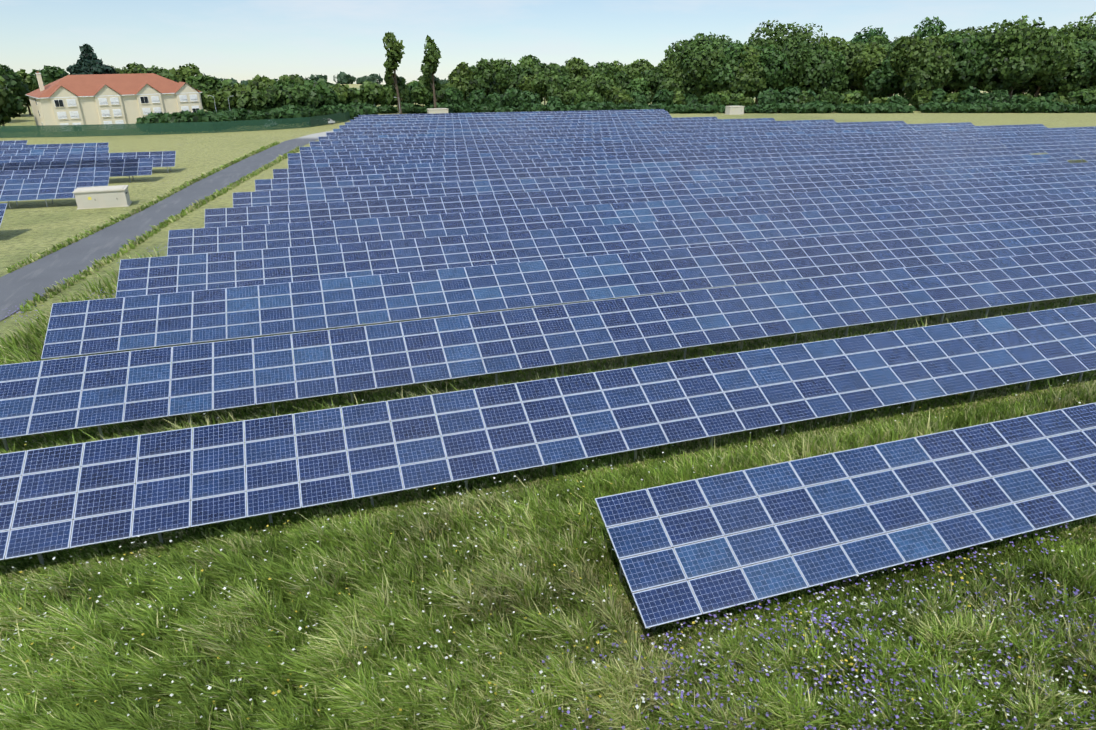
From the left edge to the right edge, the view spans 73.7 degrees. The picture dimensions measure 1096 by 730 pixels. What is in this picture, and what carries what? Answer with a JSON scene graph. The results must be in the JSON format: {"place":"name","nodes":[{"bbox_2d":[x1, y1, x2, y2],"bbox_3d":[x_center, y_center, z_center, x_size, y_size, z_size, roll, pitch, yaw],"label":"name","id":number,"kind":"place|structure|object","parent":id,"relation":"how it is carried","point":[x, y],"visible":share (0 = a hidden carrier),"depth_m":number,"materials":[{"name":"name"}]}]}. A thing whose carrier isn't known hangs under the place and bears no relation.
{"place":"outdoors","nodes":[
{"label":"outdoors","id":0,"kind":"place"},
{"bbox_2d":[0,246,1095,729],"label":"grass","id":1,"kind":"structure","parent":0,"point":[556,522],"depth_m":19.53,"materials":[{"name":"green plant"}]},
{"bbox_2d":[0,99,1095,649],"bbox_3d":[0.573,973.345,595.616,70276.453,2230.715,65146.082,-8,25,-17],"label":"ground","id":2,"kind":"structure","parent":0,"point":[30,227],"depth_m":69.99,"materials":[{"name":"green plant"}]},
{"bbox_2d":[72,185,131,208],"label":"kiosk","id":3,"kind":"object","parent":2,"relation":"on","point":[101,197],"visible":1,"depth_m":76.49,"materials":[{"name":"metal"}]},
{"bbox_2d":[26,72,202,132],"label":"house","id":4,"kind":"structure","parent":2,"relation":"on","point":[95,99],"depth_m":170.34,"materials":[{"name":"beige paint"}]},
{"bbox_2d":[6,141,303,315],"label":"verge grass","id":5,"kind":"structure","parent":2,"relation":"on","point":[76,278],"depth_m":66.05,"materials":[{"name":"green plant"}]},
{"bbox_2d":[0,117,310,137],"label":"fence","id":6,"kind":"object","parent":2,"relation":"on","point":[70,131],"visible":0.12,"depth_m":157.51,"materials":[{"name":"green metal"}]},
{"bbox_2d":[9,117,310,137],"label":"fence posts","id":7,"kind":"object","parent":2,"relation":"on","point":[147,127],"visible":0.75,"depth_m":157.10,"materials":[{"name":"metal"}]},
{"bbox_2d":[0,130,332,320],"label":"lane","id":8,"kind":"structure","parent":2,"relation":"on","point":[17,286],"depth_m":62.89,"materials":[{"name":"grey asphalt"}]},
{"bbox_2d":[0,43,387,131],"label":"garden trees","id":9,"kind":"object","parent":2,"relation":"on","point":[256,97],"depth_m":200.82,"materials":[{"name":"green plant"}]},
{"bbox_2d":[310,105,375,126],"bbox_3d":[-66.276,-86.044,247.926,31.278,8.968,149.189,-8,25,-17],"label":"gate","id":10,"kind":"structure","parent":2,"relation":"on","point":[331,116],"depth_m":185.79,"materials":[{"name":"green metal"}]},
{"bbox_2d":[427,108,447,113],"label":"kiosk","id":11,"kind":"object","parent":2,"relation":"on","point":[436,110],"visible":0.52,"depth_m":205.38,"materials":[{"name":"metal"}]},
{"bbox_2d":[2,136,1084,633],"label":"support posts","id":12,"kind":"object","parent":2,"relation":"on","point":[40,556],"depth_m":31.78,"materials":[{"name":"metal"}]},
{"bbox_2d":[0,109,1095,628],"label":"solar panels","id":13,"kind":"object","parent":12,"relation":"on","point":[814,225],"visible":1,"depth_m":36.66,"materials":[{"name":"blue glass"}]},
{"bbox_2d":[0,246,1095,729],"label":"wildflowers","id":14,"kind":"object","parent":2,"relation":"on","point":[824,618],"visible":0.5,"depth_m":18.33,"materials":[{"name":"purple plant"}]},
{"bbox_2d":[725,106,744,114],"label":"kiosk","id":15,"kind":"object","parent":2,"relation":"on","point":[734,110],"visible":0.98,"depth_m":226.07,"materials":[{"name":"metal"}]},
{"bbox_2d":[377,12,1095,113],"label":"tree belt","id":16,"kind":"object","parent":2,"relation":"on","point":[776,73],"depth_m":262.33,"materials":[{"name":"green plant"}]},
{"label":"distant woods","id":17,"kind":"object","parent":2,"relation":"on","visible":0},
{"bbox_2d":[237,76,449,102],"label":"distant woods","id":18,"kind":"object","parent":17,"relation":"attached to","point":[328,84],"visible":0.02,"depth_m":437.37,"materials":[{"name":"green plant"}]},
{"bbox_2d":[0,0,1095,83],"label":"sky","id":19,"kind":"structure","parent":0,"point":[239,40],"materials":[{"name":"blue"}]},
{"bbox_2d":[340,84,1068,98],"bbox_3d":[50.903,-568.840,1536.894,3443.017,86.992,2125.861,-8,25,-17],"label":"hillside","id":20,"kind":"structure","parent":0,"point":[357,86],"depth_m":1899.57,"materials":[{"name":"green plant"}]},
{"bbox_2d":[219,71,448,84],"bbox_3d":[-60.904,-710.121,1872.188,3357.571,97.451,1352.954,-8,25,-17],"label":"trees","id":21,"kind":"object","parent":20,"relation":"on","point":[343,77],"visible":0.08,"depth_m":2303.18,"materials":[{"name":"green plant"}]}
]}

